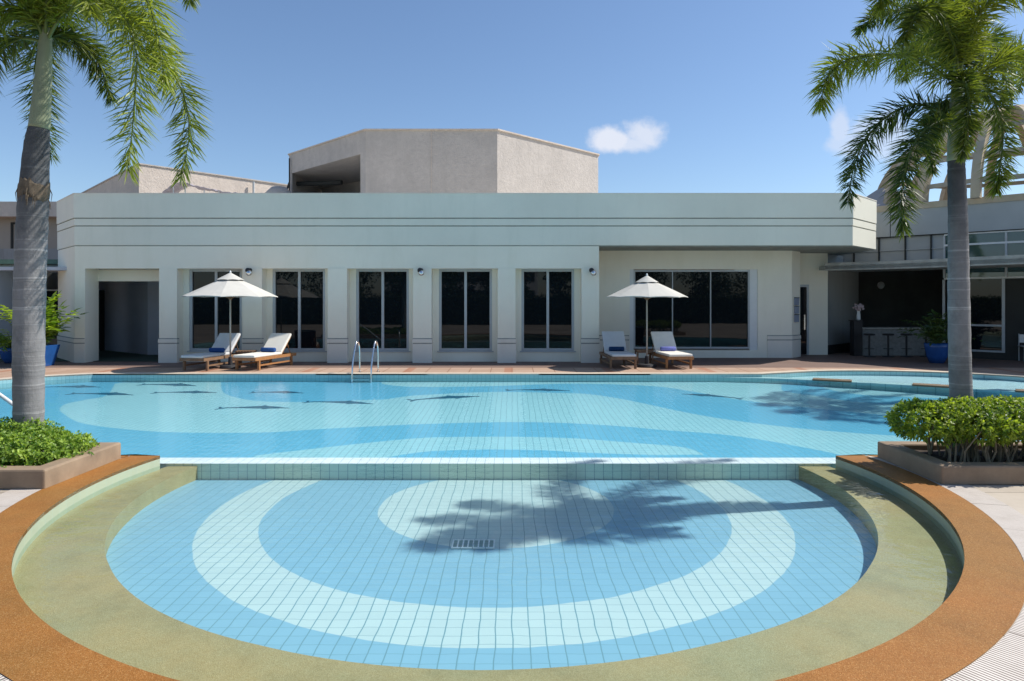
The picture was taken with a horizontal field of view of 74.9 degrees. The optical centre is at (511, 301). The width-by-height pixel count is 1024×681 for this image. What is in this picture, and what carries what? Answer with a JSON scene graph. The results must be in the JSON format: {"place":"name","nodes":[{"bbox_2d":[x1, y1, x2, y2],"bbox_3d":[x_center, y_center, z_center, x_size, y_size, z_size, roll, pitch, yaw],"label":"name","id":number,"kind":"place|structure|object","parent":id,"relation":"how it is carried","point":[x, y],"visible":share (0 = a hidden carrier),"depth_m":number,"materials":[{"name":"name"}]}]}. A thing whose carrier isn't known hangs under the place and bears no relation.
{"place":"outdoors","nodes":[
{"label":"outdoors","id":0,"kind":"place"},
{"bbox_2d":[0,202,57,248],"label":"neighbour building","id":1,"kind":"structure","parent":0,"point":[7,222],"depth_m":32.20,"materials":[{"name":"paint"}]},
{"bbox_2d":[0,249,57,258],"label":"wall","id":2,"kind":"structure","parent":0,"point":[9,253],"depth_m":29.20,"materials":[{"name":"grey paint"}]},
{"bbox_2d":[81,163,288,192],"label":"building","id":3,"kind":"structure","parent":0,"point":[155,179],"depth_m":33.40,"materials":[{"name":"paint"}]},
{"bbox_2d":[162,182,236,192],"bbox_3d":[-10.576,-3.638,23.148,2.773,0.917,0.710,0,0,0],"label":"shade netting","id":4,"kind":"object","parent":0,"point":[177,188],"visible":0.59,"depth_m":22.93,"materials":[{"name":"fabric"}]},
{"bbox_2d":[265,186,290,192],"bbox_3d":[-9.750,-3.995,28.000,1.240,1.650,1.240,0,0,0],"label":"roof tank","id":5,"kind":"object","parent":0,"point":[276,189],"visible":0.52,"depth_m":27.61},
{"bbox_2d":[12,456,964,575],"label":"round pool wall","id":6,"kind":"structure","parent":0,"point":[83,495],"depth_m":6.44,"materials":[{"name":"tile"}]},
{"bbox_2d":[106,480,876,669],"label":"round pool floor","id":7,"kind":"structure","parent":0,"point":[564,573],"depth_m":5.38,"materials":[{"name":"tile"}]},
{"bbox_2d":[451,539,494,548],"bbox_3d":[-0.335,2.107,5.810,0.370,0.012,0.200,0,0,0],"label":"floor drain","id":8,"kind":"object","parent":7,"relation":"on","point":[473,543],"visible":1,"depth_m":5.80,"materials":[{"name":"plastic"}]},
{"bbox_2d":[13,466,962,680],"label":"underwater bench","id":9,"kind":"object","parent":7,"relation":"on","point":[68,584],"visible":0.9,"depth_m":4.12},
{"bbox_2d":[160,464,835,479],"bbox_3d":[-0.150,2.139,8.092,8.600,0.422,0.295,0,0,0],"label":"pool weir","id":10,"kind":"object","parent":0,"point":[498,471],"visible":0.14,"depth_m":7.95,"materials":[{"name":"tile"}]},
{"bbox_2d":[160,458,835,463],"bbox_3d":[-0.150,1.928,8.091,8.600,0.006,0.299,0,0,0],"label":"weir top","id":11,"kind":"object","parent":10,"relation":"on","point":[497,460],"visible":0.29,"depth_m":8.07,"materials":[{"name":"tile"}]},
{"bbox_2d":[0,382,1020,457],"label":"pool floor","id":12,"kind":"structure","parent":0,"point":[628,420],"depth_m":12.09,"materials":[{"name":"tile"}]},
{"bbox_2d":[0,393,12,406],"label":"stair handrail","id":13,"kind":"object","parent":12,"relation":"on","point":[6,399],"visible":0.14,"depth_m":8.98,"materials":[{"name":"silver metal"}]},
{"bbox_2d":[51,385,94,387],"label":"dolphin mosaic","id":14,"kind":"object","parent":12,"relation":"on","point":[81,386],"visible":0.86,"depth_m":15.86},
{"bbox_2d":[65,392,130,394],"bbox_3d":[-9.072,2.052,14.858,1.559,0.020,0.433,0,0,7],"label":"dolphin mosaic","id":15,"kind":"object","parent":12,"relation":"on","point":[114,393],"visible":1,"depth_m":14.87},
{"bbox_2d":[142,383,195,385],"bbox_3d":[-8.261,2.013,16.169,1.494,0.021,0.470,0,0,8],"label":"dolphin mosaic","id":16,"kind":"object","parent":12,"relation":"on","point":[180,384],"visible":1,"depth_m":16.16},
{"bbox_2d":[150,391,216,393],"bbox_3d":[-7.338,2.046,15.068,1.462,0.020,0.397,0,0,0],"label":"dolphin mosaic","id":17,"kind":"object","parent":12,"relation":"on","point":[186,392],"visible":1,"depth_m":15.00},
{"bbox_2d":[218,405,283,408],"bbox_3d":[-5.099,2.100,13.245,1.445,0.021,0.424,0,0,0],"label":"dolphin mosaic","id":18,"kind":"object","parent":12,"relation":"on","point":[267,407],"visible":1,"depth_m":13.22},
{"bbox_2d":[251,391,300,392],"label":"dolphin mosaic","id":19,"kind":"object","parent":12,"relation":"on","point":[279,392],"visible":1,"depth_m":15.00},
{"bbox_2d":[303,400,371,403],"bbox_3d":[-3.557,2.084,13.820,1.500,0.020,0.406,0,0,9],"label":"dolphin mosaic","id":20,"kind":"object","parent":12,"relation":"on","point":[351,402],"visible":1,"depth_m":13.76},
{"bbox_2d":[351,340,379,382],"bbox_3d":[-3.669,1.543,16.772,0.597,1.115,0.684,0,0,0],"label":"pool ladder","id":21,"kind":"object","parent":12,"relation":"attached to","point":[356,342],"visible":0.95,"depth_m":16.69,"materials":[{"name":"silver metal"}]},
{"bbox_2d":[407,395,479,401],"bbox_3d":[-1.471,2.070,14.348,1.569,0.030,0.477,0,0,-19],"label":"dolphin mosaic","id":22,"kind":"object","parent":12,"relation":"on","point":[448,396],"visible":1,"depth_m":14.35},
{"bbox_2d":[505,388,568,390],"bbox_3d":[0.582,2.036,15.387,1.492,0.019,0.401,0,0,4],"label":"dolphin mosaic","id":23,"kind":"object","parent":12,"relation":"on","point":[543,389],"visible":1,"depth_m":15.41},
{"bbox_2d":[687,394,741,399],"bbox_3d":[4.375,2.064,14.583,1.297,0.029,0.387,0,0,28],"label":"dolphin mosaic","id":24,"kind":"object","parent":12,"relation":"on","point":[712,395],"visible":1,"depth_m":14.61},
{"bbox_2d":[717,377,1023,399],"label":"shallow pool weir","id":25,"kind":"object","parent":12,"relation":"on","point":[910,388],"visible":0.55,"depth_m":15.39,"materials":[{"name":"tile"}]},
{"bbox_2d":[812,378,851,382],"bbox_3d":[7.617,1.875,15.919,0.840,0.040,0.340,0,0,28],"label":"stepping pad","id":26,"kind":"object","parent":25,"relation":"on","point":[833,380],"visible":1,"depth_m":15.88,"materials":[{"name":"brown stone"}]},
{"bbox_2d":[912,383,948,387],"bbox_3d":[9.396,1.875,14.880,0.840,0.040,0.340,0,0,32],"label":"stepping pad","id":27,"kind":"object","parent":25,"relation":"on","point":[931,385],"visible":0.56,"depth_m":14.84,"materials":[{"name":"brown stone"}]},
{"bbox_2d":[1015,389,1023,392],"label":"stepping pad","id":28,"kind":"object","parent":25,"relation":"on","point":[1020,390],"visible":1,"depth_m":13.92,"materials":[{"name":"brown stone"}]},
{"bbox_2d":[0,353,1023,680],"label":"terrace","id":29,"kind":"structure","parent":0,"point":[1010,495],"depth_m":18.48,"materials":[{"name":"beige stone"}]},
{"bbox_2d":[0,329,47,362],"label":"potted shrub","id":30,"kind":"object","parent":29,"relation":"on","point":[6,353],"visible":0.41,"depth_m":19.30,"materials":[{"name":"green plant"}]},
{"bbox_2d":[0,290,88,365],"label":"potted shrub","id":31,"kind":"object","parent":29,"relation":"on","point":[52,328],"visible":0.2,"depth_m":18.64,"materials":[{"name":"green plant"}]},
{"bbox_2d":[0,259,104,350],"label":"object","id":32,"kind":"object","parent":29,"relation":"on","point":[10,263],"visible":0.03,"depth_m":22.59,"materials":[{"name":"paint"}]},
{"bbox_2d":[46,291,57,323],"bbox_3d":[-18.500,0.250,22.469,7.000,1.200,0.057,0,0,0],"label":"window pane","id":33,"kind":"structure","parent":32,"relation":"in","point":[49,293],"depth_m":22.44,"materials":[{"name":"black glass"}]},
{"bbox_2d":[0,442,120,488],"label":"stone planter","id":34,"kind":"object","parent":29,"relation":"on","point":[47,475],"visible":0.67,"depth_m":6.62,"materials":[{"name":"stone"}]},
{"bbox_2d":[0,416,100,467],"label":"hedge","id":35,"kind":"object","parent":34,"relation":"in","point":[17,446],"visible":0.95,"depth_m":6.90,"materials":[{"name":"green plant"}]},
{"bbox_2d":[0,0,213,453],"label":"palm tree","id":36,"kind":"object","parent":34,"relation":"on","point":[43,19],"visible":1,"depth_m":7.14,"materials":[{"name":"green plant"}]},
{"bbox_2d":[179,333,241,370],"bbox_3d":[-8.081,1.347,18.145,0.716,0.906,1.910,0,0,10],"label":"sun lounger","id":37,"kind":"object","parent":29,"relation":"on","point":[222,340],"visible":0.89,"depth_m":18.12,"materials":[{"name":"white fabric"}]},
{"bbox_2d":[209,348,224,351],"bbox_3d":[-8.059,1.330,18.268,0.424,0.126,0.126,0,0,10],"label":"rolled towel","id":38,"kind":"object","parent":37,"relation":"on","point":[216,349],"visible":1,"depth_m":18.21,"materials":[{"name":"blue fabric"}]},
{"bbox_2d":[181,271,277,368],"bbox_3d":[-7.600,0.485,18.050,2.315,2.630,2.315,0,0,11],"label":"parasol","id":39,"kind":"object","parent":29,"relation":"on","point":[229,285],"visible":0.98,"depth_m":17.60,"materials":[{"name":"white fabric"}]},
{"bbox_2d":[235,350,256,365],"bbox_3d":[-7.450,1.590,18.750,0.480,0.420,0.400,0,0,0],"label":"side table","id":40,"kind":"object","parent":29,"relation":"on","point":[243,351],"visible":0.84,"depth_m":18.56,"materials":[{"name":"brown wood"}]},
{"bbox_2d":[232,333,295,370],"bbox_3d":[-6.721,1.351,18.245,0.716,0.898,1.910,0,0,14],"label":"sun lounger","id":41,"kind":"object","parent":29,"relation":"on","point":[279,342],"visible":1,"depth_m":18.40,"materials":[{"name":"white fabric"}]},
{"bbox_2d":[260,347,275,351],"bbox_3d":[-6.691,1.330,18.366,0.424,0.126,0.126,0,0,14],"label":"rolled towel","id":42,"kind":"object","parent":41,"relation":"on","point":[265,349],"visible":1,"depth_m":18.32,"materials":[{"name":"blue fabric"}]},
{"bbox_2d":[0,193,876,362],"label":"pool house","id":43,"kind":"structure","parent":29,"relation":"on","point":[507,278],"depth_m":19.66,"materials":[{"name":"paint"}]},
{"bbox_2d":[189,269,241,350],"bbox_3d":[-8.855,0.258,20.050,1.576,2.444,0.100,0,0,0],"label":"window","id":44,"kind":"structure","parent":43,"relation":"in","point":[208,316],"depth_m":20.06,"materials":[{"name":"glass"}]},
{"bbox_2d":[245,268,251,275],"bbox_3d":[-7.664,-0.858,19.483,0.209,0.235,0.234,0,0,0],"label":"wall spotlight","id":45,"kind":"object","parent":43,"relation":"attached to","point":[248,271],"depth_m":19.41,"materials":[{"name":"white metal"}]},
{"bbox_2d":[273,269,324,350],"bbox_3d":[-6.365,0.258,20.050,1.576,2.444,0.100,0,0,0],"label":"window","id":46,"kind":"structure","parent":43,"relation":"in","point":[299,306],"depth_m":20.06,"materials":[{"name":"glass"}]},
{"bbox_2d":[356,269,408,350],"bbox_3d":[-3.867,0.258,20.050,1.581,2.444,0.100,0,0,0],"label":"window","id":47,"kind":"structure","parent":43,"relation":"in","point":[382,295],"depth_m":20.06,"materials":[{"name":"glass"}]},
{"bbox_2d":[417,268,423,275],"bbox_3d":[-2.654,-0.858,19.483,0.209,0.235,0.234,0,0,0],"label":"wall spotlight","id":48,"kind":"object","parent":43,"relation":"attached to","point":[420,271],"depth_m":19.41,"materials":[{"name":"white metal"}]},
{"bbox_2d":[287,129,599,192],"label":"roof block","id":49,"kind":"structure","parent":43,"relation":"on","point":[432,161],"depth_m":25.14,"materials":[{"name":"paint"}]},
{"bbox_2d":[439,269,491,350],"bbox_3d":[-1.388,0.258,20.050,1.589,2.444,0.100,0,0,0],"label":"window","id":50,"kind":"structure","parent":43,"relation":"in","point":[465,295],"depth_m":20.06,"materials":[{"name":"glass"}]},
{"bbox_2d":[521,269,573,350],"bbox_3d":[1.071,0.258,20.050,1.577,2.444,0.100,0,0,0],"label":"window","id":51,"kind":"structure","parent":43,"relation":"in","point":[547,295],"depth_m":20.06,"materials":[{"name":"glass"}]},
{"bbox_2d":[589,268,595,275],"bbox_3d":[2.346,-0.858,19.483,0.209,0.235,0.234,0,0,0],"label":"wall spotlight","id":52,"kind":"object","parent":43,"relation":"attached to","point":[592,271],"depth_m":19.41,"materials":[{"name":"white metal"}]},
{"bbox_2d":[634,270,749,348],"bbox_3d":[5.738,0.255,21.410,3.715,2.510,0.100,0,0,0],"label":"wide window","id":53,"kind":"structure","parent":43,"relation":"in","point":[714,313],"depth_m":21.42,"materials":[{"name":"glass"}]},
{"bbox_2d":[794,297,799,321],"bbox_3d":[9.168,0.270,21.527,0.032,0.790,0.350,0,0,45],"label":"wall sign","id":54,"kind":"object","parent":43,"relation":"attached to","point":[796,310],"visible":1,"depth_m":21.50,"materials":[{"name":"paint"}]},
{"bbox_2d":[800,287,805,353],"bbox_3d":[9.680,0.650,22.495,0.440,2.260,0.110,0,0,0],"label":"glass door","id":55,"kind":"structure","parent":43,"relation":"in","point":[802,289],"depth_m":22.50,"materials":[{"name":"black glass"}]},
{"bbox_2d":[0,454,1023,680],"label":"orange coping","id":56,"kind":"object","parent":29,"relation":"on","point":[972,617],"visible":0.98,"depth_m":3.77,"materials":[{"name":"orange stone"}]},
{"bbox_2d":[0,462,1023,680],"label":"ribbed paving","id":57,"kind":"structure","parent":29,"relation":"on","point":[1002,659],"depth_m":3.70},
{"bbox_2d":[0,369,1023,461],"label":"pale coping","id":58,"kind":"object","parent":29,"relation":"on","point":[497,373],"visible":0.68,"depth_m":16.64,"materials":[{"name":"stone"}]},
{"bbox_2d":[599,331,636,368],"bbox_3d":[2.930,1.332,18.595,0.716,0.936,1.910,0,0,-2],"label":"sun lounger","id":59,"kind":"object","parent":29,"relation":"on","point":[613,338],"visible":1,"depth_m":18.93,"materials":[{"name":"white fabric"}]},
{"bbox_2d":[609,347,623,350],"bbox_3d":[2.926,1.330,18.720,0.424,0.126,0.126,0,0,-2],"label":"rolled towel","id":60,"kind":"object","parent":59,"relation":"on","point":[616,348],"visible":1,"depth_m":18.67,"materials":[{"name":"blue fabric"}]},
{"bbox_2d":[634,349,653,363],"bbox_3d":[3.750,1.590,19.000,0.480,0.420,0.400,0,0,0],"label":"side table","id":61,"kind":"object","parent":29,"relation":"on","point":[638,351],"visible":0.84,"depth_m":18.81,"materials":[{"name":"brown wood"}]},
{"bbox_2d":[606,273,686,367],"bbox_3d":[3.700,0.515,18.350,2.087,2.570,2.087,0,0,-14],"label":"parasol","id":62,"kind":"object","parent":29,"relation":"on","point":[646,287],"visible":1,"depth_m":17.94,"materials":[{"name":"white fabric"}]},
{"bbox_2d":[648,331,693,368],"bbox_3d":[4.380,1.336,18.615,0.716,0.928,1.910,0,0,-5],"label":"sun lounger","id":63,"kind":"object","parent":29,"relation":"on","point":[662,339],"visible":0.96,"depth_m":18.84,"materials":[{"name":"white fabric"}]},
{"bbox_2d":[660,347,675,350],"bbox_3d":[4.370,1.330,18.739,0.424,0.126,0.126,0,0,-5],"label":"rolled towel","id":64,"kind":"object","parent":63,"relation":"on","point":[667,348],"visible":1,"depth_m":18.69,"materials":[{"name":"fabric"}]},
{"bbox_2d":[848,320,863,355],"bbox_3d":[11.420,1.210,22.200,0.340,1.180,0.340,0,0,0],"label":"vase stand","id":65,"kind":"object","parent":29,"relation":"on","point":[856,337],"visible":0.96,"depth_m":22.06,"materials":[{"name":"black metal"}]},
{"bbox_2d":[853,304,863,319],"bbox_3d":[11.481,0.347,22.194,0.313,0.547,0.410,0,0,-25],"label":"flower vase","id":66,"kind":"object","parent":65,"relation":"on","point":[859,309],"visible":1,"depth_m":22.15,"materials":[{"name":"white paint"}]},
{"bbox_2d":[863,333,875,356],"bbox_3d":[11.618,1.425,21.750,0.380,0.750,0.374,0,0,0],"label":"bar stool","id":67,"kind":"object","parent":29,"relation":"on","point":[868,335],"visible":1,"depth_m":21.72,"materials":[{"name":"black metal"}]},
{"bbox_2d":[882,333,894,356],"bbox_3d":[12.233,1.425,21.750,0.380,0.750,0.374,0,0,0],"label":"bar stool","id":68,"kind":"object","parent":29,"relation":"on","point":[887,335],"visible":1,"depth_m":21.72,"materials":[{"name":"black metal"}]},
{"bbox_2d":[863,327,929,354],"bbox_3d":[12.800,1.335,22.470,2.520,0.930,0.600,0,0,0],"label":"bar counter","id":69,"kind":"object","parent":29,"relation":"on","point":[878,341],"visible":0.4,"depth_m":22.25,"materials":[{"name":"grey stone"}]},
{"bbox_2d":[900,333,912,356],"bbox_3d":[12.827,1.425,21.750,0.380,0.750,0.374,0,0,0],"label":"bar stool","id":70,"kind":"object","parent":29,"relation":"on","point":[906,348],"visible":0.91,"depth_m":21.73,"materials":[{"name":"black metal"}]},
{"bbox_2d":[897,309,982,362],"bbox_3d":[12.552,1.013,19.456,2.118,1.575,2.212,0,0,0],"label":"potted palm","id":71,"kind":"object","parent":29,"relation":"on","point":[936,351],"visible":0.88,"depth_m":19.38,"materials":[{"name":"green plant"}]},
{"bbox_2d":[878,441,1023,483],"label":"stone planter","id":72,"kind":"object","parent":29,"relation":"on","point":[914,457],"visible":0.75,"depth_m":6.68,"materials":[{"name":"stone"}]},
{"bbox_2d":[804,0,1023,455],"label":"palm tree","id":73,"kind":"object","parent":72,"relation":"in","point":[953,39],"visible":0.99,"depth_m":7.20,"materials":[{"name":"green plant"}]},
{"bbox_2d":[883,394,1023,461],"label":"hedge","id":74,"kind":"object","parent":72,"relation":"on","point":[998,420],"visible":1,"depth_m":6.86,"materials":[{"name":"green plant"}]},
{"bbox_2d":[1000,62,1023,115],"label":"palm tree","id":75,"kind":"object","parent":29,"relation":"on","point":[1019,90],"visible":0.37,"depth_m":14.97,"materials":[{"name":"green plant"}]},
{"bbox_2d":[1018,334,1023,360],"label":"terrace chair","id":76,"kind":"object","parent":29,"relation":"on","point":[1020,338],"visible":1,"depth_m":20.26,"materials":[{"name":"metal"}]},
{"bbox_2d":[0,371,1023,389],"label":"pool wall","id":77,"kind":"structure","parent":0,"point":[7,383],"depth_m":16.60,"materials":[{"name":"tile"}]},
{"bbox_2d":[0,0,1023,201],"label":"sky","id":78,"kind":"structure","parent":0,"point":[671,96],"materials":[{"name":"blue"}]},
{"bbox_2d":[789,376,1023,389],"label":"shallow pool floor","id":79,"kind":"structure","parent":0,"point":[1006,385],"depth_m":16.31,"materials":[{"name":"tile"}]},
{"bbox_2d":[973,379,1004,380],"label":"dolphin mosaic","id":80,"kind":"object","parent":79,"relation":"on","point":[988,379],"visible":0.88,"depth_m":16.45},
{"bbox_2d":[819,104,1023,360],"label":"pavilion","id":81,"kind":"structure","parent":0,"point":[911,272],"depth_m":21.34,"materials":[{"name":"paint"}]},
{"bbox_2d":[877,282,884,288],"bbox_3d":[14.330,-0.630,25.960,0.280,0.280,0.060,0,0,0],"label":"round wall lamp","id":82,"kind":"object","parent":81,"relation":"attached to","point":[880,285],"visible":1,"depth_m":25.94,"materials":[{"name":"black paint"}]}
]}

